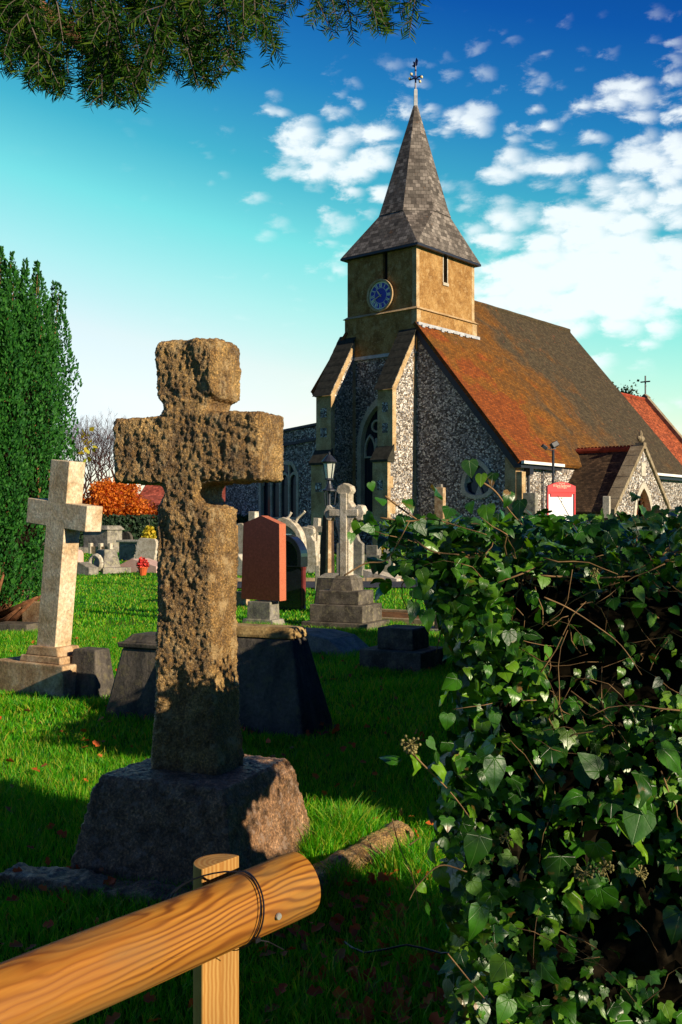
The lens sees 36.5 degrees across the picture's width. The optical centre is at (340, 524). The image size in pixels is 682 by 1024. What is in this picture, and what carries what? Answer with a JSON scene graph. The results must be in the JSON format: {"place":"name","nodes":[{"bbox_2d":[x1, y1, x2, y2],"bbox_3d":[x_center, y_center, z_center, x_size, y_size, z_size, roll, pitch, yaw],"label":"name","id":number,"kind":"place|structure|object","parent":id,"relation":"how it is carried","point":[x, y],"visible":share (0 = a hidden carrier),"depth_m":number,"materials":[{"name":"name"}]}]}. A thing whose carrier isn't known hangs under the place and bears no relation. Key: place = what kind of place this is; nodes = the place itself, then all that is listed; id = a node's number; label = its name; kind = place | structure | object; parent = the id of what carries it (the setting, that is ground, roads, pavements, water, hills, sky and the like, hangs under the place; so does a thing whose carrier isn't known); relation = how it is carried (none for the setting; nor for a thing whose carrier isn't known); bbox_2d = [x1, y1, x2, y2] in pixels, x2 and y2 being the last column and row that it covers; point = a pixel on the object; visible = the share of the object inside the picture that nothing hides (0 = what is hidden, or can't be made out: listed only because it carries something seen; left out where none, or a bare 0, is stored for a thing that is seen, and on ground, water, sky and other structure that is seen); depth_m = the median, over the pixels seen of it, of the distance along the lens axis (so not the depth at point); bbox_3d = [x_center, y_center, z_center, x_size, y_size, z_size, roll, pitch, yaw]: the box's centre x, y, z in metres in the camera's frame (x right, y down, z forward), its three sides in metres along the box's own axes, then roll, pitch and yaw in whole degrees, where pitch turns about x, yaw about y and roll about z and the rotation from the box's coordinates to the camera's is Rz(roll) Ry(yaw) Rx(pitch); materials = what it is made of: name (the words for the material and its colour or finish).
{"place":"outdoors","nodes":[
{"label":"outdoors","id":0,"kind":"place"},
{"bbox_2d":[0,625,459,747],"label":"grass","id":1,"kind":"structure","parent":0,"point":[367,694],"depth_m":8.50,"materials":[{"name":"green plant"}]},
{"bbox_2d":[0,552,476,1023],"bbox_3d":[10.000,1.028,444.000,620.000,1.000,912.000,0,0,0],"label":"ground","id":2,"kind":"structure","parent":0,"point":[363,923],"depth_m":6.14,"materials":[{"name":"green plant"}]},
{"bbox_2d":[0,621,38,633],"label":"ledger","id":3,"kind":"object","parent":2,"relation":"on","point":[13,625],"visible":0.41,"depth_m":14.43,"materials":[{"name":"grey stone"}]},
{"bbox_2d":[0,720,54,753],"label":"grass tuft","id":4,"kind":"object","parent":2,"relation":"on","point":[32,731],"visible":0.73,"depth_m":7.32,"materials":[{"name":"green plant"}]},
{"bbox_2d":[22,601,39,621],"bbox_3d":[-4.411,1.335,14.900,0.400,0.470,0.100,0,0,30],"label":"headstone","id":5,"kind":"object","parent":2,"relation":"on","point":[30,613],"visible":0.21,"depth_m":14.86,"materials":[{"name":"stone"}]},
{"bbox_2d":[0,246,82,621],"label":"columnar yew","id":6,"kind":"object","parent":2,"relation":"on","point":[33,436],"visible":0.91,"depth_m":15.01,"materials":[{"name":"green plant"}]},
{"bbox_2d":[0,789,85,868],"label":"grass tuft","id":7,"kind":"object","parent":2,"relation":"on","point":[9,820],"visible":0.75,"depth_m":5.10,"materials":[{"name":"green plant"}]},
{"bbox_2d":[0,629,87,638],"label":"grass tuft","id":8,"kind":"object","parent":2,"relation":"on","point":[26,634],"visible":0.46,"depth_m":13.95,"materials":[{"name":"green plant"}]},
{"bbox_2d":[0,692,102,714],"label":"grass tuft","id":9,"kind":"object","parent":2,"relation":"on","point":[44,706],"visible":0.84,"depth_m":8.30,"materials":[{"name":"green plant"}]},
{"bbox_2d":[0,459,102,700],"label":"stone cross","id":10,"kind":"object","parent":2,"relation":"on","point":[63,514],"visible":0.88,"depth_m":9.17,"materials":[{"name":"stone"}]},
{"bbox_2d":[26,415,96,600],"bbox_3d":[-4.327,-0.097,15.903,1.160,3.207,0.228,0,0,-12],"label":"sapling","id":11,"kind":"object","parent":2,"relation":"on","point":[86,449],"visible":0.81,"depth_m":15.99,"materials":[{"name":"plant"}]},
{"bbox_2d":[0,738,151,795],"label":"grass tuft","id":12,"kind":"object","parent":2,"relation":"on","point":[107,756],"visible":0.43,"depth_m":6.48,"materials":[{"name":"green plant"}]},
{"bbox_2d":[77,549,83,561],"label":"gravestone","id":13,"kind":"object","parent":2,"relation":"on","point":[80,556],"visible":0.25,"depth_m":37.93,"materials":[{"name":"beige stone"}]},
{"bbox_2d":[54,694,108,710],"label":"grass tuft","id":14,"kind":"object","parent":2,"relation":"on","point":[101,702],"visible":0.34,"depth_m":8.47,"materials":[{"name":"green plant"}]},
{"bbox_2d":[0,885,163,939],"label":"grass tuft","id":15,"kind":"object","parent":2,"relation":"on","point":[62,897],"visible":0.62,"depth_m":3.96,"materials":[{"name":"green plant"}]},
{"bbox_2d":[78,548,87,552],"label":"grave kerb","id":16,"kind":"structure","parent":2,"relation":"on","point":[84,550],"depth_m":47.44,"materials":[{"name":"beige stone"}]},
{"bbox_2d":[55,416,114,493],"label":"bare tree","id":17,"kind":"object","parent":2,"relation":"on","point":[102,455],"visible":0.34,"depth_m":78.78,"materials":[{"name":"plant"}]},
{"bbox_2d":[63,414,113,492],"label":"bare tree","id":18,"kind":"object","parent":2,"relation":"on","point":[90,473],"visible":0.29,"depth_m":92.27,"materials":[{"name":"plant"}]},
{"bbox_2d":[77,554,103,574],"bbox_3d":[-7.672,1.200,31.160,1.000,0.669,0.770,0,0,30],"label":"gravestone","id":19,"kind":"object","parent":2,"relation":"on","point":[87,568],"visible":0.69,"depth_m":30.81,"materials":[{"name":"grey stone"}]},
{"bbox_2d":[71,647,113,698],"bbox_3d":[-2.207,1.330,9.150,0.357,0.480,0.297,0,0,26],"label":"gravestone","id":20,"kind":"object","parent":2,"relation":"on","point":[94,673],"visible":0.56,"depth_m":9.04,"materials":[{"name":"grey stone"}]},
{"bbox_2d":[67,406,121,483],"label":"bare tree","id":21,"kind":"object","parent":2,"relation":"on","point":[92,453],"visible":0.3,"depth_m":82.43,"materials":[{"name":"brown plant"}]},
{"bbox_2d":[0,862,190,907],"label":"grave kerb","id":22,"kind":"structure","parent":2,"relation":"on","point":[55,877],"depth_m":4.22,"materials":[{"name":"stone"}]},
{"bbox_2d":[88,543,112,553],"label":"grave kerb","id":23,"kind":"structure","parent":2,"relation":"on","point":[92,549],"depth_m":46.03,"materials":[{"name":"stone"}]},
{"bbox_2d":[79,526,124,551],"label":"tomb","id":24,"kind":"object","parent":2,"relation":"on","point":[106,535],"visible":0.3,"depth_m":48.04,"materials":[{"name":"grey stone"}]},
{"bbox_2d":[93,549,130,573],"bbox_3d":[-7.241,1.137,32.000,1.200,0.770,1.000,0,0,45],"label":"gravestone","id":25,"kind":"object","parent":2,"relation":"on","point":[111,562],"visible":0.63,"depth_m":31.75,"materials":[{"name":"grey stone"}]},
{"bbox_2d":[82,476,157,517],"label":"orange tree","id":26,"kind":"object","parent":2,"relation":"on","point":[112,497],"visible":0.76,"depth_m":52.99,"materials":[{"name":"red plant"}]},
{"bbox_2d":[116,540,137,545],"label":"tomb","id":27,"kind":"object","parent":2,"relation":"on","point":[127,542],"visible":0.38,"depth_m":42.72,"materials":[{"name":"stone"}]},
{"bbox_2d":[119,545,135,560],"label":"headstone","id":28,"kind":"object","parent":2,"relation":"on","point":[127,552],"visible":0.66,"depth_m":39.91,"materials":[{"name":"black stone"}]},
{"bbox_2d":[122,532,132,539],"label":"headstone","id":29,"kind":"object","parent":2,"relation":"on","point":[127,536],"visible":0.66,"depth_m":49.39,"materials":[{"name":"grey stone"}]},
{"bbox_2d":[105,631,156,720],"bbox_3d":[-1.444,1.215,8.200,0.731,0.710,0.495,0,0,26],"label":"tomb","id":30,"kind":"object","parent":2,"relation":"on","point":[133,690],"visible":0.45,"depth_m":8.06,"materials":[{"name":"grey stone"}]},
{"bbox_2d":[120,558,157,572],"bbox_3d":[-6.212,1.281,32.377,1.650,0.470,0.800,0,0,26],"label":"ledger","id":31,"kind":"object","parent":2,"relation":"on","point":[132,564],"visible":0.26,"depth_m":32.03,"materials":[{"name":"pink stone"}]},
{"bbox_2d":[136,556,149,575],"bbox_3d":[-5.812,1.204,30.385,0.444,0.574,0.439,0,0,30],"label":"flower pot","id":32,"kind":"object","parent":2,"relation":"on","point":[143,566],"visible":0.99,"depth_m":30.31,"materials":[{"name":"ceramic"}]},
{"bbox_2d":[135,538,157,560],"bbox_3d":[-6.578,0.990,35.025,0.820,1.100,0.160,6,-4,26],"label":"headstone","id":33,"kind":"object","parent":2,"relation":"on","point":[146,547],"visible":0.68,"depth_m":34.94,"materials":[{"name":"grey stone"}]},
{"bbox_2d":[141,521,156,538],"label":"garden shrub","id":34,"kind":"object","parent":2,"relation":"on","point":[149,531],"visible":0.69,"depth_m":38.91,"materials":[{"name":"yellow plant"}]},
{"bbox_2d":[79,514,247,546],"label":"clipped hedge","id":35,"kind":"object","parent":2,"relation":"on","point":[134,526],"visible":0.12,"depth_m":51.33,"materials":[{"name":"green plant"}]},
{"bbox_2d":[134,495,224,512],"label":"house","id":36,"kind":"structure","parent":2,"relation":"on","point":[156,499],"depth_m":75.11,"materials":[{"name":"brick"}]},
{"bbox_2d":[140,485,224,494],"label":"roof","id":37,"kind":"structure","parent":36,"relation":"attached to","point":[152,490],"depth_m":95.81,"materials":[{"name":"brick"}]},
{"bbox_2d":[70,337,312,889],"bbox_3d":[-0.641,0.368,4.647,0.837,2.381,0.840,0,0,23],"label":"stone cross","id":38,"kind":"object","parent":2,"relation":"on","point":[199,783],"visible":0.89,"depth_m":4.51,"materials":[{"name":"stone"}]},
{"bbox_2d":[193,854,238,1023],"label":"fence post","id":39,"kind":"object","parent":2,"relation":"on","point":[215,990],"visible":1,"depth_m":2.03,"materials":[{"name":"brown wood"}]},
{"bbox_2d":[0,852,320,1023],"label":"fence rail","id":40,"kind":"object","parent":39,"relation":"attached to","point":[75,977],"visible":1,"depth_m":1.75,"materials":[{"name":"brown wood"}]},
{"bbox_2d":[0,0,432,114],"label":"yew tree","id":41,"kind":"object","parent":2,"relation":"on","point":[95,36],"visible":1,"depth_m":2.24,"materials":[{"name":"green plant"}]},
{"bbox_2d":[37,552,400,581],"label":"grass","id":42,"kind":"structure","parent":2,"relation":"on","point":[151,573],"depth_m":30.29,"materials":[{"name":"green plant"}]},
{"bbox_2d":[11,574,433,628],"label":"grass","id":43,"kind":"structure","parent":2,"relation":"on","point":[153,609],"depth_m":19.83,"materials":[{"name":"green plant"}]},
{"bbox_2d":[0,637,452,1023],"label":"fallen leaves","id":44,"kind":"object","parent":2,"relation":"on","point":[434,1018],"visible":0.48,"depth_m":3.50,"materials":[{"name":"brown plant"}]},
{"bbox_2d":[237,554,241,574],"bbox_3d":[-3.093,1.199,31.000,1.095,0.670,0.700,0,0,30],"label":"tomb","id":45,"kind":"object","parent":2,"relation":"on","point":[239,568],"visible":0.05,"depth_m":30.54,"materials":[{"name":"stone"}]},
{"bbox_2d":[237,523,242,553],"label":"headstone","id":46,"kind":"object","parent":2,"relation":"on","point":[240,535],"visible":0.29,"depth_m":34.93,"materials":[{"name":"grey stone"}]},
{"bbox_2d":[236,591,249,605],"bbox_3d":[-1.935,1.410,19.400,0.400,0.320,0.240,0,0,30],"label":"gravestone","id":47,"kind":"object","parent":2,"relation":"on","point":[240,600],"visible":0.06,"depth_m":19.25,"materials":[{"name":"stone"}]},
{"bbox_2d":[248,511,258,520],"bbox_3d":[-2.195,0.590,26.000,0.500,1.860,0.180,0,0,30],"label":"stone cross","id":48,"kind":"object","parent":2,"relation":"on","point":[253,515],"visible":0.13,"depth_m":25.94,"materials":[{"name":"grey stone"}]},
{"bbox_2d":[241,516,285,624],"bbox_3d":[-1.152,0.715,15.397,0.690,1.709,0.355,0,0,30],"label":"headstone","id":49,"kind":"object","parent":2,"relation":"on","point":[264,561],"visible":0.81,"depth_m":15.29,"materials":[{"name":"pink stone"}]},
{"bbox_2d":[239,620,289,624],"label":"grass tuft","id":50,"kind":"object","parent":2,"relation":"on","point":[264,623],"visible":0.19,"depth_m":14.91,"materials":[{"name":"green plant"}]},
{"bbox_2d":[264,534,307,610],"bbox_3d":[-1.041,0.865,18.491,1.000,1.410,0.260,0,0,26],"label":"headstone","id":51,"kind":"object","parent":2,"relation":"on","point":[296,559],"visible":0.5,"depth_m":18.30,"materials":[{"name":"black stone"}]},
{"bbox_2d":[236,623,342,740],"bbox_3d":[-0.708,1.173,7.750,1.320,0.855,0.640,0,0,24],"label":"tomb","id":52,"kind":"object","parent":2,"relation":"on","point":[280,688],"visible":0.37,"depth_m":7.48,"materials":[{"name":"grey stone"}]},
{"bbox_2d":[277,510,306,548],"bbox_3d":[-1.155,0.635,21.490,0.947,1.870,0.210,0,0,26],"label":"headstone","id":53,"kind":"object","parent":2,"relation":"on","point":[293,527],"visible":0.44,"depth_m":21.34,"materials":[{"name":"grey stone"}]},
{"bbox_2d":[302,527,318,572],"bbox_3d":[-1.147,0.788,31.989,1.019,1.467,0.140,0,0,26],"label":"headstone","id":54,"kind":"object","parent":2,"relation":"on","point":[312,550],"visible":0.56,"depth_m":31.81,"materials":[{"name":"grey stone"}]},
{"bbox_2d":[307,518,321,565],"bbox_3d":[-0.796,0.631,33.980,0.678,1.733,0.500,0,0,30],"label":"stone cross","id":55,"kind":"object","parent":2,"relation":"on","point":[317,524],"visible":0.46,"depth_m":33.88,"materials":[{"name":"grey stone"}]},
{"bbox_2d":[315,565,319,589],"bbox_3d":[-0.519,1.255,24.000,0.149,0.630,0.139,0,0,26],"label":"marker post","id":56,"kind":"object","parent":2,"relation":"on","point":[317,570],"visible":0.34,"depth_m":23.95,"materials":[{"name":"grey stone"}]},
{"bbox_2d":[295,813,348,863],"bbox_3d":[-0.104,1.422,4.751,0.315,0.172,0.385,0,0,23],"label":"grass tuft","id":57,"kind":"object","parent":2,"relation":"on","point":[316,843],"visible":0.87,"depth_m":4.69,"materials":[{"name":"green plant"}]},
{"bbox_2d":[237,577,413,580],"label":"path kerb","id":58,"kind":"structure","parent":2,"relation":"on","point":[313,579],"depth_m":27.00,"materials":[{"name":"stone"}]},
{"bbox_2d":[320,451,336,575],"bbox_3d":[-0.263,0.027,22.024,0.361,3.188,0.402,0,0,-40],"label":"lamp post","id":59,"kind":"object","parent":2,"relation":"on","point":[329,461],"visible":0.74,"depth_m":21.93,"materials":[{"name":"metal"}]},
{"bbox_2d":[305,627,368,656],"bbox_3d":[-0.327,1.420,12.194,1.044,0.300,1.050,0,0,30],"label":"ledger","id":60,"kind":"object","parent":2,"relation":"on","point":[324,640],"visible":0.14,"depth_m":12.09,"materials":[{"name":"grey stone"}]},
{"bbox_2d":[314,573,363,603],"bbox_3d":[-0.021,1.195,17.600,0.856,0.750,0.397,0,0,26],"label":"tomb","id":61,"kind":"object","parent":2,"relation":"on","point":[324,581],"visible":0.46,"depth_m":17.56,"materials":[{"name":"grey stone"}]},
{"bbox_2d":[304,624,377,635],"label":"grass tuft","id":62,"kind":"object","parent":2,"relation":"on","point":[343,630],"visible":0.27,"depth_m":14.20,"materials":[{"name":"green plant"}]},
{"bbox_2d":[312,851,371,896],"bbox_3d":[-0.019,1.431,4.298,0.306,0.155,0.348,0,0,0],"label":"grass tuft","id":63,"kind":"object","parent":2,"relation":"on","point":[351,872],"visible":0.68,"depth_m":4.28,"materials":[{"name":"green plant"}]},
{"bbox_2d":[301,483,389,630],"bbox_3d":[0.075,0.476,15.300,1.060,2.188,0.848,0,0,26],"label":"stone cross","id":64,"kind":"object","parent":2,"relation":"on","point":[345,601],"visible":0.92,"depth_m":15.15,"materials":[{"name":"grey stone"}]},
{"bbox_2d":[308,793,389,848],"bbox_3d":[0.004,1.402,4.953,0.474,0.211,0.552,0,0,0],"label":"grass tuft","id":65,"kind":"object","parent":2,"relation":"on","point":[359,824],"visible":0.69,"depth_m":4.91,"materials":[{"name":"green plant"}]},
{"bbox_2d":[242,929,456,1023],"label":"grass tuft","id":66,"kind":"object","parent":2,"relation":"on","point":[330,981],"visible":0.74,"depth_m":3.32,"materials":[{"name":"green plant"}]},
{"bbox_2d":[336,534,363,575],"bbox_3d":[0.272,0.871,30.000,0.840,1.350,0.160,0,0,26],"label":"headstone","id":67,"kind":"object","parent":2,"relation":"on","point":[358,551],"visible":0.34,"depth_m":29.83,"materials":[{"name":"grey stone"}]},
{"bbox_2d":[313,820,414,897],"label":"grave kerb","id":68,"kind":"structure","parent":2,"relation":"on","point":[383,836],"depth_m":4.62,"materials":[{"name":"brown stone"}]},
{"bbox_2d":[364,545,381,561],"bbox_3d":[1.224,1.103,39.000,0.840,0.670,0.600,0,0,30],"label":"gravestone","id":69,"kind":"object","parent":2,"relation":"on","point":[373,551],"visible":0.56,"depth_m":38.82,"materials":[{"name":"grey stone"}]},
{"bbox_2d":[312,742,433,775],"bbox_3d":[0.299,1.465,6.601,1.007,0.085,0.803,0,0,0],"label":"grass tuft","id":70,"kind":"object","parent":2,"relation":"on","point":[374,758],"visible":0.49,"depth_m":6.55,"materials":[{"name":"green plant"}]},
{"bbox_2d":[363,569,401,580],"bbox_3d":[1.166,1.376,27.400,1.000,0.388,0.600,0,0,30],"label":"ledger","id":71,"kind":"object","parent":2,"relation":"on","point":[367,573],"visible":0.28,"depth_m":27.25,"materials":[{"name":"grey stone"}]},
{"bbox_2d":[383,549,398,575],"bbox_3d":[1.444,1.121,30.000,0.612,0.850,0.494,0,0,30],"label":"gravestone","id":72,"kind":"object","parent":2,"relation":"on","point":[388,564],"visible":0.09,"depth_m":29.87,"materials":[{"name":"grey stone"}]},
{"bbox_2d":[377,620,406,626],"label":"grass tuft","id":73,"kind":"object","parent":2,"relation":"on","point":[393,623],"visible":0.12,"depth_m":15.39,"materials":[{"name":"green plant"}]},
{"bbox_2d":[360,624,445,673],"bbox_3d":[0.663,1.325,11.000,0.720,0.490,0.640,0,0,30],"label":"gravestone","id":74,"kind":"object","parent":2,"relation":"on","point":[402,647],"visible":0.69,"depth_m":10.80,"materials":[{"name":"grey stone"}]},
{"bbox_2d":[364,825,445,877],"bbox_3d":[0.315,1.416,4.508,0.450,0.184,0.377,0,0,0],"label":"grass tuft","id":75,"kind":"object","parent":2,"relation":"on","point":[395,855],"visible":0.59,"depth_m":4.48,"materials":[{"name":"green plant"}]},
{"bbox_2d":[382,609,433,625],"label":"grave kerb","id":76,"kind":"structure","parent":2,"relation":"on","point":[402,616],"depth_m":16.41,"materials":[{"name":"stone"}]},
{"bbox_2d":[342,941,476,953],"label":"trailing ivy stem","id":77,"kind":"object","parent":2,"relation":"on","point":[398,946],"visible":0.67,"depth_m":3.49,"materials":[{"name":"black plant"}]},
{"bbox_2d":[359,891,475,987],"bbox_3d":[0.301,1.435,3.697,0.488,0.145,0.730,0,0,0],"label":"grass tuft","id":78,"kind":"object","parent":2,"relation":"on","point":[411,919],"visible":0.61,"depth_m":3.67,"materials":[{"name":"green plant"}]},
{"bbox_2d":[383,855,464,931],"bbox_3d":[0.359,1.421,4.101,0.418,0.173,0.665,0,0,0],"label":"grass tuft","id":79,"kind":"object","parent":2,"relation":"on","point":[420,877],"visible":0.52,"depth_m":4.11,"materials":[{"name":"green plant"}]},
{"bbox_2d":[429,614,439,632],"bbox_3d":[1.550,1.395,14.613,0.750,0.350,0.500,0,0,30],"label":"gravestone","id":80,"kind":"object","parent":2,"relation":"on","point":[435,627],"visible":0.08,"depth_m":14.56,"materials":[{"name":"grey stone"}]},
{"bbox_2d":[434,484,445,522],"bbox_3d":[3.441,0.026,36.000,0.348,2.897,0.229,0,0,30],"label":"headstone","id":81,"kind":"object","parent":2,"relation":"on","point":[439,503],"visible":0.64,"depth_m":35.90,"materials":[{"name":"stone"}]},
{"bbox_2d":[225,58,681,552],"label":"church","id":82,"kind":"structure","parent":2,"relation":"on","point":[434,373],"depth_m":47.30,"materials":[{"name":"stone"}]},
{"bbox_2d":[259,460,298,519],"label":"aisle window","id":83,"kind":"structure","parent":82,"relation":"in","point":[276,500],"depth_m":51.92,"materials":[{"name":"stone"}]},
{"bbox_2d":[357,399,376,512],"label":"west window","id":84,"kind":"structure","parent":82,"relation":"in","point":[367,434],"depth_m":48.05,"materials":[{"name":"stone"}]},
{"bbox_2d":[460,459,493,498],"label":"gable window","id":85,"kind":"structure","parent":82,"relation":"in","point":[470,488],"depth_m":44.12,"materials":[{"name":"stone"}]},
{"bbox_2d":[344,458,681,1023],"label":"ivy hedge","id":86,"kind":"object","parent":2,"relation":"on","point":[560,756],"visible":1,"depth_m":2.00,"materials":[{"name":"green plant"}]},
{"bbox_2d":[523,493,537,517],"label":"headstone","id":87,"kind":"object","parent":2,"relation":"on","point":[532,503],"visible":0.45,"depth_m":35.86,"materials":[{"name":"grey stone"}]},
{"bbox_2d":[541,440,559,482],"bbox_3d":[8.077,-0.908,39.973,0.723,4.727,0.250,0,0,-17],"label":"flood light","id":88,"kind":"object","parent":2,"relation":"on","point":[554,444],"visible":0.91,"depth_m":39.95,"materials":[{"name":"paint"}]},
{"bbox_2d":[546,482,575,520],"bbox_3d":[8.059,-0.053,38.023,1.200,3.067,0.190,0,0,-21],"label":"notice board","id":89,"kind":"object","parent":2,"relation":"on","point":[565,492],"visible":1,"depth_m":37.98,"materials":[{"name":"red paint"}]},
{"bbox_2d":[503,518,677,570],"bbox_3d":[1.998,0.815,8.687,1.449,1.783,8.045,0,0,10],"label":"ivy hedge","id":90,"kind":"object","parent":2,"relation":"on","point":[590,523],"depth_m":5.24,"materials":[{"name":"green plant"}]},
{"bbox_2d":[603,496,610,517],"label":"headstone","id":91,"kind":"object","parent":2,"relation":"on","point":[606,505],"visible":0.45,"depth_m":37.93,"materials":[{"name":"stone"}]},
{"bbox_2d":[612,379,640,396],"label":"evergreen tree","id":92,"kind":"object","parent":2,"relation":"on","point":[628,390],"visible":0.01,"depth_m":97.45,"materials":[{"name":"green plant"}]},
{"bbox_2d":[237,581,415,587],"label":"path","id":93,"kind":"structure","parent":0,"point":[310,584],"depth_m":25.64,"materials":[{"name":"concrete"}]},
{"bbox_2d":[0,0,681,498],"label":"sky","id":94,"kind":"structure","parent":0,"point":[553,128],"materials":[{"name":"blue"}]}
]}

